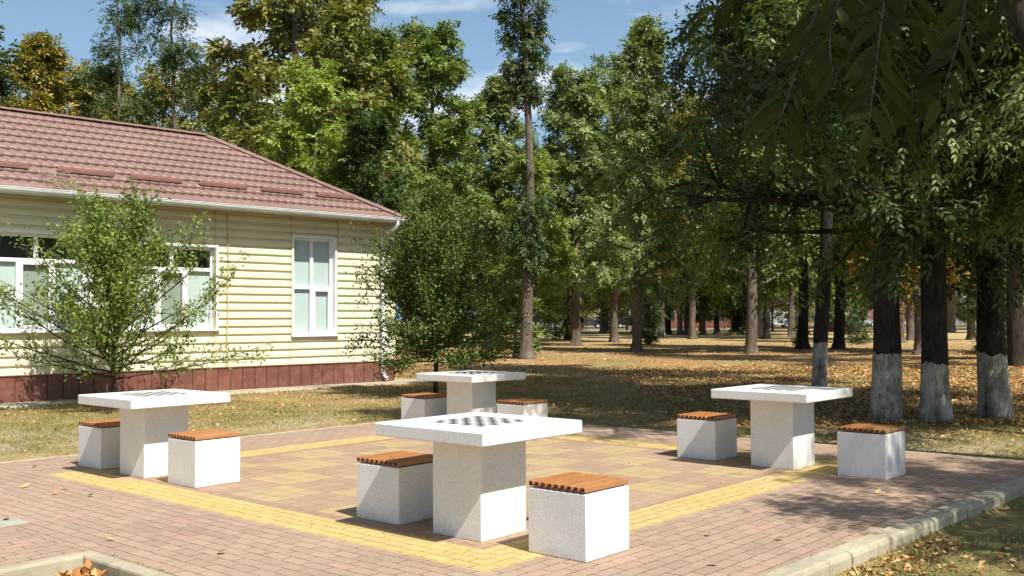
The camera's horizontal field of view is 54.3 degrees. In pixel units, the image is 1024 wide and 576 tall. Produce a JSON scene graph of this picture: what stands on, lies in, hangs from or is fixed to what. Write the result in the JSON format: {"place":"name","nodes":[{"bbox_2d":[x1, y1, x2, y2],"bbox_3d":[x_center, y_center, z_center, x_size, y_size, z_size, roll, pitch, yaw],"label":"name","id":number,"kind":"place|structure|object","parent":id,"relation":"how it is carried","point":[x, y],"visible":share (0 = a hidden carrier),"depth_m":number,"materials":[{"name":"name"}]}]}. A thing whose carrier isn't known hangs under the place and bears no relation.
{"place":"outdoors","nodes":[
{"label":"outdoors","id":0,"kind":"place"},
{"bbox_2d":[0,106,408,402],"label":"house","id":1,"kind":"structure","parent":0,"point":[290,289],"depth_m":20.47,"materials":[{"name":"beige"}]},
{"bbox_2d":[0,229,91,332],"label":"window","id":2,"kind":"structure","parent":1,"relation":"in","point":[14,271],"depth_m":17.89,"materials":[{"name":"white plastic"}]},
{"bbox_2d":[28,166,92,189],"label":"dry twigs","id":3,"kind":"object","parent":1,"relation":"on","point":[62,183],"visible":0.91,"depth_m":17.93,"materials":[{"name":"brown plant"}]},
{"bbox_2d":[126,242,219,331],"bbox_3d":[-6.705,-0.014,19.672,1.890,1.725,0.395,1,-2,-43],"label":"window","id":4,"kind":"structure","parent":1,"relation":"in","point":[178,293],"depth_m":19.98,"materials":[{"name":"white plastic"}]},
{"bbox_2d":[291,234,338,336],"bbox_3d":[-4.342,-0.040,21.825,1.180,2.195,0.263,1,-2,-43],"label":"window","id":5,"kind":"structure","parent":1,"relation":"in","point":[311,255],"depth_m":21.90,"materials":[{"name":"white plastic"}]},
{"bbox_2d":[0,378,432,408],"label":"pavement","id":6,"kind":"structure","parent":0,"point":[13,405],"depth_m":20.24,"materials":[{"name":"concrete"}]},
{"bbox_2d":[0,0,806,319],"label":"sky","id":7,"kind":"structure","parent":0,"point":[578,27],"materials":[{"name":"blue"}]},
{"bbox_2d":[0,423,1023,575],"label":"paving","id":8,"kind":"structure","parent":0,"point":[747,518],"depth_m":7.51,"materials":[{"name":"brick"}]},
{"bbox_2d":[0,517,28,526],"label":"utility cover","id":9,"kind":"object","parent":8,"relation":"on","point":[10,521],"visible":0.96,"depth_m":7.15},
{"bbox_2d":[79,418,119,469],"bbox_3d":[-4.005,1.549,9.982,0.450,0.443,0.452,-2,-2,41],"label":"chess stool","id":10,"kind":"object","parent":8,"relation":"on","point":[99,444],"visible":0.59,"depth_m":9.77,"materials":[{"name":"white concrete"}]},
{"bbox_2d":[78,389,229,478],"bbox_3d":[-3.380,1.375,9.440,1.000,0.751,1.000,-2,-2,41],"label":"chess table","id":11,"kind":"object","parent":8,"relation":"on","point":[150,420],"visible":0.98,"depth_m":9.24,"materials":[{"name":"white concrete"}]},
{"bbox_2d":[168,429,239,487],"bbox_3d":[-2.742,1.510,8.899,0.450,0.443,0.452,-2,-2,41],"label":"chess stool","id":12,"kind":"object","parent":8,"relation":"on","point":[203,458],"visible":1,"depth_m":8.75,"materials":[{"name":"white concrete"}]},
{"bbox_2d":[357,450,432,524],"bbox_3d":[-0.820,1.452,7.317,0.450,0.443,0.452,-2,-2,40],"label":"chess stool","id":13,"kind":"object","parent":8,"relation":"on","point":[395,487],"visible":0.9,"depth_m":7.14,"materials":[{"name":"white concrete"}]},
{"bbox_2d":[401,392,446,419],"bbox_3d":[-1.160,1.637,13.315,0.450,0.443,0.452,-2,-2,41],"label":"chess stool","id":14,"kind":"object","parent":8,"relation":"on","point":[418,405],"visible":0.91,"depth_m":13.16,"materials":[{"name":"white concrete"}]},
{"bbox_2d":[417,370,525,414],"bbox_3d":[-0.522,1.466,12.847,1.000,0.751,1.000,-2,-2,42],"label":"chess table","id":15,"kind":"object","parent":8,"relation":"on","point":[468,391],"visible":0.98,"depth_m":12.67,"materials":[{"name":"white concrete"}]},
{"bbox_2d":[375,412,581,542],"bbox_3d":[-0.220,1.279,6.775,1.000,0.751,1.000,-2,-2,41],"label":"chess table","id":16,"kind":"object","parent":8,"relation":"on","point":[479,476],"visible":1,"depth_m":6.59,"materials":[{"name":"white concrete"}]},
{"bbox_2d":[17,432,999,574],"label":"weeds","id":17,"kind":"object","parent":8,"relation":"on","point":[427,534],"visible":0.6,"depth_m":6.86,"materials":[{"name":"green plant"}]},
{"bbox_2d":[497,398,547,416],"bbox_3d":[0.127,1.601,12.331,0.450,0.443,0.452,-2,-2,41],"label":"chess stool","id":18,"kind":"object","parent":8,"relation":"on","point":[527,407],"visible":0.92,"depth_m":12.20,"materials":[{"name":"white concrete"}]},
{"bbox_2d":[528,472,628,562],"bbox_3d":[0.417,1.413,6.221,0.450,0.443,0.452,-2,-2,41],"label":"chess stool","id":19,"kind":"object","parent":8,"relation":"on","point":[580,517],"visible":1,"depth_m":6.07,"materials":[{"name":"white concrete"}]},
{"bbox_2d":[677,411,736,460],"bbox_3d":[2.029,1.533,10.395,0.450,0.443,0.452,-2,-2,41],"label":"chess stool","id":20,"kind":"object","parent":8,"relation":"on","point":[711,436],"visible":1,"depth_m":10.24,"materials":[{"name":"white concrete"}]},
{"bbox_2d":[711,384,852,469],"bbox_3d":[2.643,1.357,9.763,1.000,0.751,1.000,-2,-2,42],"label":"chess table","id":21,"kind":"object","parent":8,"relation":"on","point":[782,426],"visible":1,"depth_m":9.58,"materials":[{"name":"white concrete"}]},
{"bbox_2d":[837,423,904,479],"bbox_3d":[3.291,1.489,9.150,0.450,0.443,0.452,-2,-2,42],"label":"chess stool","id":22,"kind":"object","parent":8,"relation":"on","point":[870,451],"visible":1,"depth_m":8.99,"materials":[{"name":"white concrete"}]},
{"bbox_2d":[0,320,1023,575],"bbox_3d":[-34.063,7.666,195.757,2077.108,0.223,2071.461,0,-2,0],"label":"ground","id":23,"kind":"structure","parent":0,"point":[678,358],"depth_m":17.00,"materials":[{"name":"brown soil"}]},
{"bbox_2d":[0,0,28,108],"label":"background tree","id":24,"kind":"object","parent":23,"relation":"on","point":[5,86],"visible":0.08,"depth_m":47.01,"materials":[{"name":"green plant"}]},
{"bbox_2d":[0,29,87,117],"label":"background tree","id":25,"kind":"object","parent":23,"relation":"on","point":[43,55],"visible":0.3,"depth_m":51.70,"materials":[{"name":"yellow plant"}]},
{"bbox_2d":[54,557,107,575],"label":"leaf heap","id":26,"kind":"object","parent":23,"relation":"on","point":[84,570],"visible":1,"depth_m":5.84,"materials":[{"name":"orange plant"}]},
{"bbox_2d":[54,51,112,118],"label":"background tree","id":27,"kind":"object","parent":23,"relation":"on","point":[72,93],"visible":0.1,"depth_m":54.51,"materials":[{"name":"green plant"}]},
{"bbox_2d":[0,551,169,575],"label":"kerb","id":28,"kind":"structure","parent":23,"relation":"on","point":[51,566],"depth_m":5.93,"materials":[{"name":"concrete"}]},
{"bbox_2d":[89,71,145,124],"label":"background tree","id":29,"kind":"object","parent":23,"relation":"on","point":[108,117],"visible":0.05,"depth_m":66.09,"materials":[{"name":"green plant"}]},
{"bbox_2d":[65,0,173,123],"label":"background tree","id":30,"kind":"object","parent":23,"relation":"on","point":[113,76],"visible":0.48,"depth_m":44.36,"materials":[{"name":"green plant"}]},
{"bbox_2d":[0,176,276,408],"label":"young tree","id":31,"kind":"object","parent":23,"relation":"on","point":[119,261],"visible":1,"depth_m":16.30,"materials":[{"name":"green plant"}]},
{"bbox_2d":[121,59,206,132],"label":"background tree","id":32,"kind":"object","parent":23,"relation":"on","point":[158,84],"visible":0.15,"depth_m":61.69,"materials":[{"name":"green plant"}]},
{"bbox_2d":[124,0,222,137],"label":"background tree","id":33,"kind":"object","parent":23,"relation":"on","point":[172,57],"visible":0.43,"depth_m":45.83,"materials":[{"name":"green plant"}]},
{"bbox_2d":[171,58,236,134],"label":"background tree","id":34,"kind":"object","parent":23,"relation":"on","point":[210,99],"visible":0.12,"depth_m":65.69,"materials":[{"name":"green plant"}]},
{"bbox_2d":[194,64,273,155],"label":"background tree","id":35,"kind":"object","parent":23,"relation":"on","point":[229,99],"visible":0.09,"depth_m":57.16,"materials":[{"name":"green plant"}]},
{"bbox_2d":[187,0,422,190],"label":"background tree","id":36,"kind":"object","parent":23,"relation":"on","point":[286,33],"visible":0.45,"depth_m":41.86,"materials":[{"name":"green plant"}]},
{"bbox_2d":[251,55,373,192],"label":"background tree","id":37,"kind":"object","parent":23,"relation":"on","point":[310,100],"visible":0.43,"depth_m":37.56,"materials":[{"name":"green plant"}]},
{"bbox_2d":[246,0,425,239],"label":"background tree","id":38,"kind":"object","parent":23,"relation":"on","point":[405,48],"visible":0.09,"depth_m":45.88,"materials":[{"name":"green plant"}]},
{"bbox_2d":[330,105,420,296],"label":"background tree","id":39,"kind":"object","parent":23,"relation":"on","point":[371,133],"visible":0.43,"depth_m":36.80,"materials":[{"name":"green plant"}]},
{"bbox_2d":[317,21,466,353],"bbox_3d":[-5.819,-4.370,44.391,8.364,14.768,6.934,-1,-2,33],"label":"background tree","id":40,"kind":"object","parent":23,"relation":"on","point":[378,45],"visible":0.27,"depth_m":43.99,"materials":[{"name":"green plant"}]},
{"bbox_2d":[371,16,515,323],"bbox_3d":[-4.238,-5.285,51.033,8.301,16.940,9.698,-1,-2,20],"label":"background tree","id":41,"kind":"object","parent":23,"relation":"on","point":[442,68],"visible":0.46,"depth_m":49.51,"materials":[{"name":"green plant"}]},
{"bbox_2d":[342,171,545,392],"bbox_3d":[-1.372,-0.035,19.217,3.629,4.287,3.362,1,-2,-31],"label":"young tree","id":42,"kind":"object","parent":23,"relation":"on","point":[441,253],"visible":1,"depth_m":18.74,"materials":[{"name":"green plant"}]},
{"bbox_2d":[420,114,502,342],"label":"background tree","id":43,"kind":"object","parent":23,"relation":"on","point":[474,135],"visible":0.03,"depth_m":59.63,"materials":[{"name":"green plant"}]},
{"bbox_2d":[462,285,508,342],"bbox_3d":[-2.077,1.320,62.147,3.886,5.254,3.747,1,-2,-29],"label":"bush","id":44,"kind":"object","parent":23,"relation":"on","point":[485,337],"visible":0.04,"depth_m":61.49,"materials":[{"name":"green plant"}]},
{"bbox_2d":[455,71,546,343],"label":"background tree","id":45,"kind":"object","parent":23,"relation":"on","point":[495,180],"visible":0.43,"depth_m":56.98,"materials":[{"name":"green plant"}]},
{"bbox_2d":[0,419,1023,462],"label":"kerb","id":46,"kind":"structure","parent":23,"relation":"on","point":[582,424],"depth_m":11.40,"materials":[{"name":"concrete"}]},
{"bbox_2d":[4,339,1023,575],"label":"fallen leaves","id":47,"kind":"object","parent":23,"relation":"on","point":[843,403],"depth_m":19.26,"materials":[{"name":"brown plant"}]},
{"bbox_2d":[481,277,547,357],"bbox_3d":[0.074,1.251,37.857,2.672,3.612,2.576,-1,-2,18],"label":"bush","id":48,"kind":"object","parent":23,"relation":"on","point":[509,303],"visible":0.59,"depth_m":37.70,"materials":[{"name":"green plant"}]},
{"bbox_2d":[488,0,564,358],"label":"park tree","id":49,"kind":"object","parent":23,"relation":"on","point":[526,90],"visible":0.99,"depth_m":36.63,"materials":[{"name":"green plant"}]},
{"bbox_2d":[477,143,580,348],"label":"background tree","id":50,"kind":"object","parent":23,"relation":"on","point":[546,286],"visible":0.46,"depth_m":49.85,"materials":[{"name":"green plant"}]},
{"bbox_2d":[536,294,570,339],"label":"bush","id":51,"kind":"object","parent":23,"relation":"on","point":[547,320],"visible":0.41,"depth_m":67.00,"materials":[{"name":"green plant"}]},
{"bbox_2d":[498,73,610,339],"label":"park tree","id":52,"kind":"object","parent":23,"relation":"on","point":[553,106],"visible":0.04,"depth_m":67.24,"materials":[{"name":"green plant"}]},
{"bbox_2d":[503,59,652,345],"bbox_3d":[3.128,-4.574,54.886,7.670,15.654,8.961,0,-2,-7],"label":"background tree","id":53,"kind":"object","parent":23,"relation":"on","point":[583,109],"visible":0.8,"depth_m":53.73,"materials":[{"name":"green plant"}]},
{"bbox_2d":[568,235,599,329],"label":"background tree","id":54,"kind":"object","parent":23,"relation":"on","point":[590,314],"visible":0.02,"depth_m":119.02,"materials":[{"name":"green plant"}]},
{"bbox_2d":[562,188,632,332],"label":"park tree","id":55,"kind":"object","parent":23,"relation":"on","point":[602,316],"visible":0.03,"depth_m":97.10,"materials":[{"name":"green plant"}]},
{"bbox_2d":[579,287,628,331],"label":"background tree","id":56,"kind":"object","parent":23,"relation":"on","point":[607,329],"depth_m":109.11,"materials":[{"name":"green plant"}]},
{"bbox_2d":[580,273,629,326],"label":"park tree","id":57,"kind":"object","parent":23,"relation":"on","point":[607,315],"visible":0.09,"depth_m":102.78,"materials":[{"name":"green plant"}]},
{"bbox_2d":[560,53,665,341],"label":"park tree","id":58,"kind":"object","parent":23,"relation":"on","point":[608,86],"visible":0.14,"depth_m":60.36,"materials":[{"name":"green plant"}]},
{"bbox_2d":[609,296,632,329],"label":"park tree","id":59,"kind":"object","parent":23,"relation":"on","point":[628,317],"visible":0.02,"depth_m":120.23,"materials":[{"name":"green plant"}]},
{"bbox_2d":[579,113,683,333],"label":"background tree","id":60,"kind":"object","parent":23,"relation":"on","point":[603,292],"visible":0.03,"depth_m":92.54,"materials":[{"name":"green plant"}]},
{"bbox_2d":[570,11,718,351],"bbox_3d":[5.707,-4.606,43.852,5.804,15.080,7.001,0,-2,-23],"label":"park tree","id":61,"kind":"object","parent":23,"relation":"on","point":[644,35],"visible":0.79,"depth_m":43.48,"materials":[{"name":"green plant"}]},
{"bbox_2d":[623,287,668,344],"bbox_3d":[7.372,1.715,55.344,2.576,3.612,2.671,-2,-2,36],"label":"bush","id":62,"kind":"object","parent":23,"relation":"on","point":[652,322],"visible":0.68,"depth_m":55.02,"materials":[{"name":"green plant"}]},
{"bbox_2d":[630,123,694,336],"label":"park tree","id":63,"kind":"object","parent":23,"relation":"on","point":[661,333],"visible":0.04,"depth_m":79.01,"materials":[{"name":"green plant"}]},
{"bbox_2d":[643,128,704,333],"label":"park tree","id":64,"kind":"object","parent":23,"relation":"on","point":[668,326],"visible":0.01,"depth_m":89.32,"materials":[{"name":"green plant"}]},
{"bbox_2d":[623,137,725,334],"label":"park tree","id":65,"kind":"object","parent":23,"relation":"on","point":[680,331],"depth_m":86.28,"materials":[{"name":"green plant"}]},
{"bbox_2d":[402,315,975,329],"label":"iron fence","id":66,"kind":"object","parent":23,"relation":"on","point":[721,326],"visible":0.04,"depth_m":127.88,"materials":[{"name":"metal"}]},
{"bbox_2d":[644,83,733,333],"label":"background tree","id":67,"kind":"object","parent":23,"relation":"on","point":[686,322],"visible":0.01,"depth_m":87.64,"materials":[{"name":"green plant"}]},
{"bbox_2d":[653,96,728,338],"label":"park tree","id":68,"kind":"object","parent":23,"relation":"on","point":[692,334],"visible":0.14,"depth_m":68.46,"materials":[{"name":"green plant"}]},
{"bbox_2d":[652,137,743,334],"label":"park tree","id":69,"kind":"object","parent":23,"relation":"on","point":[717,327],"visible":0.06,"depth_m":85.33,"materials":[{"name":"green plant"}]},
{"bbox_2d":[682,296,713,329],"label":"park tree","id":70,"kind":"object","parent":23,"relation":"on","point":[698,318],"visible":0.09,"depth_m":113.82,"materials":[{"name":"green plant"}]},
{"bbox_2d":[656,154,740,334],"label":"park tree","id":71,"kind":"object","parent":23,"relation":"on","point":[723,293],"visible":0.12,"depth_m":84.66,"materials":[{"name":"green plant"}]},
{"bbox_2d":[711,80,745,332],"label":"background tree","id":72,"kind":"object","parent":23,"relation":"on","point":[718,282],"depth_m":94.04,"materials":[{"name":"green plant"}]},
{"bbox_2d":[721,276,776,334],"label":"bush","id":73,"kind":"object","parent":23,"relation":"on","point":[736,322],"visible":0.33,"depth_m":84.72,"materials":[{"name":"green plant"}]},
{"bbox_2d":[713,126,795,338],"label":"park tree","id":74,"kind":"object","parent":23,"relation":"on","point":[760,335],"visible":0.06,"depth_m":69.17,"materials":[{"name":"green plant"}]},
{"bbox_2d":[675,1,853,353],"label":"park tree","id":75,"kind":"object","parent":23,"relation":"on","point":[754,307],"visible":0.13,"depth_m":40.47,"materials":[{"name":"green plant"}]},
{"bbox_2d":[717,223,817,337],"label":"park tree","id":76,"kind":"object","parent":23,"relation":"on","point":[767,318],"visible":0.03,"depth_m":72.80,"materials":[{"name":"green plant"}]},
{"bbox_2d":[763,286,797,331],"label":"park tree","id":77,"kind":"object","parent":23,"relation":"on","point":[777,314],"visible":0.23,"depth_m":100.90,"materials":[{"name":"green plant"}]},
{"bbox_2d":[770,298,814,326],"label":"plaster building","id":78,"kind":"structure","parent":23,"relation":"on","point":[813,315],"depth_m":151.90,"materials":[{"name":"white paint"}]},
{"bbox_2d":[732,2,856,348],"bbox_3d":[13.356,-5.727,45.760,7.291,17.311,6.105,-1,-2,30],"label":"park tree","id":79,"kind":"object","parent":23,"relation":"on","point":[802,340],"visible":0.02,"depth_m":45.45,"materials":[{"name":"green plant"}]},
{"bbox_2d":[774,291,814,324],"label":"park tree","id":80,"kind":"object","parent":23,"relation":"on","point":[786,317],"visible":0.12,"depth_m":120.78,"materials":[{"name":"green plant"}]},
{"bbox_2d":[629,0,966,386],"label":"whitewashed tree","id":81,"kind":"object","parent":23,"relation":"on","point":[820,344],"visible":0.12,"depth_m":20.65,"materials":[{"name":"green plant"}]},
{"bbox_2d":[790,320,811,346],"bbox_3d":[13.875,2.281,47.996,1.093,1.478,1.054,-1,-2,31],"label":"bush","id":82,"kind":"object","parent":23,"relation":"on","point":[795,328],"visible":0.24,"depth_m":47.98,"materials":[{"name":"green plant"}]},
{"bbox_2d":[785,173,817,336],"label":"park tree","id":83,"kind":"object","parent":23,"relation":"on","point":[791,322],"visible":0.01,"depth_m":76.44,"materials":[{"name":"grey plant"}]},
{"bbox_2d":[586,0,1023,421],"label":"whitewashed tree","id":84,"kind":"object","parent":23,"relation":"on","point":[886,394],"visible":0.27,"depth_m":14.11,"materials":[{"name":"green plant"}]},
{"bbox_2d":[777,157,863,331],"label":"background tree","id":85,"kind":"object","parent":23,"relation":"on","point":[831,326],"visible":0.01,"depth_m":97.69,"materials":[{"name":"grey plant"}]},
{"bbox_2d":[784,241,859,334],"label":"park tree","id":86,"kind":"object","parent":23,"relation":"on","point":[832,306],"visible":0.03,"depth_m":82.33,"materials":[{"name":"green plant"}]},
{"bbox_2d":[756,131,904,348],"bbox_3d":[14.982,-5.750,44.320,6.890,17.155,8.050,0,-2,-19],"label":"park tree","id":87,"kind":"object","parent":23,"relation":"on","point":[839,332],"visible":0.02,"depth_m":44.43,"materials":[{"name":"green plant"}]},
{"bbox_2d":[642,0,1023,422],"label":"whitewashed tree","id":88,"kind":"object","parent":23,"relation":"on","point":[935,399],"visible":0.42,"depth_m":13.37,"materials":[{"name":"green plant"}]},
{"bbox_2d":[683,0,1016,183],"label":"walnut tree","id":89,"kind":"object","parent":23,"relation":"on","point":[898,99],"visible":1,"depth_m":1.94,"materials":[{"name":"green plant"}]},
{"bbox_2d":[677,0,1023,418],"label":"whitewashed tree","id":90,"kind":"object","parent":23,"relation":"on","point":[994,392],"visible":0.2,"depth_m":14.53,"materials":[{"name":"green plant"}]},
{"bbox_2d":[845,305,872,344],"bbox_3d":[17.945,2.027,51.876,1.761,2.381,1.698,0,-2,2],"label":"bush","id":91,"kind":"object","parent":23,"relation":"on","point":[855,323],"visible":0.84,"depth_m":51.79,"materials":[{"name":"green plant"}]},
{"bbox_2d":[845,209,908,342],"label":"park tree","id":92,"kind":"object","parent":23,"relation":"on","point":[903,339],"depth_m":55.89,"materials":[{"name":"brown plant"}]},
{"bbox_2d":[759,476,1023,575],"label":"kerb","id":93,"kind":"structure","parent":23,"relation":"on","point":[839,559],"depth_m":6.63,"materials":[{"name":"concrete"}]},
{"bbox_2d":[834,67,973,354],"bbox_3d":[15.508,-5.114,38.660,6.004,15.600,7.242,-1,-2,12],"label":"park tree","id":94,"kind":"object","parent":23,"relation":"on","point":[917,326],"visible":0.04,"depth_m":37.93,"materials":[{"name":"green plant"}]},
{"bbox_2d":[855,250,955,340],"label":"park tree","id":95,"kind":"object","parent":23,"relation":"on","point":[909,325],"depth_m":62.27,"materials":[{"name":"brown plant"}]},
{"bbox_2d":[844,531,975,575],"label":"leaf strip","id":96,"kind":"object","parent":23,"relation":"on","point":[884,564],"visible":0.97,"depth_m":6.32,"materials":[{"name":"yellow plant"}]},
{"bbox_2d":[913,277,966,314],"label":"background tree","id":97,"kind":"object","parent":23,"relation":"on","point":[959,307],"visible":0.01,"depth_m":108.60,"materials":[{"name":"green plant"}]},
{"bbox_2d":[861,0,1023,260],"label":"shade tree","id":98,"kind":"object","parent":23,"relation":"on","point":[977,134],"visible":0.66,"depth_m":12.39,"materials":[{"name":"green plant"}]},
{"bbox_2d":[956,279,976,329],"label":"park tree","id":99,"kind":"object","parent":23,"relation":"on","point":[960,317],"visible":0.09,"depth_m":109.15,"materials":[{"name":"green plant"}]},
{"bbox_2d":[910,235,1023,335],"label":"park tree","id":100,"kind":"object","parent":23,"relation":"on","point":[951,291],"visible":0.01,"depth_m":40.05,"materials":[{"name":"green plant"}]},
{"bbox_2d":[914,225,1023,366],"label":"shade tree","id":101,"kind":"object","parent":23,"relation":"on","point":[1015,343],"visible":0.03,"depth_m":28.80,"materials":[{"name":"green plant"}]},
{"bbox_2d":[947,241,1023,332],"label":"background tree","id":102,"kind":"object","parent":23,"relation":"on","point":[951,315],"depth_m":91.51,"materials":[{"name":"brown plant"}]},
{"bbox_2d":[947,253,1023,339],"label":"park tree","id":103,"kind":"object","parent":23,"relation":"on","point":[970,332],"visible":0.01,"depth_m":62.91,"materials":[{"name":"green plant"}]},
{"bbox_2d":[959,269,1023,354],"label":"bush","id":104,"kind":"object","parent":23,"relation":"on","point":[972,317],"visible":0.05,"depth_m":34.24,"materials":[{"name":"plant"}]},
{"bbox_2d":[1003,0,1023,56],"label":"shade tree","id":105,"kind":"object","parent":23,"relation":"on","point":[1017,31],"visible":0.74,"depth_m":9.61,"materials":[{"name":"brown plant"}]},
{"bbox_2d":[505,297,642,327],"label":"pale building","id":106,"kind":"structure","parent":0,"point":[587,316],"depth_m":152.91,"materials":[{"name":"white paint"}]},
{"bbox_2d":[649,305,730,326],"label":"brick building","id":107,"kind":"structure","parent":0,"point":[675,319],"depth_m":149.90,"materials":[{"name":"red brick"}]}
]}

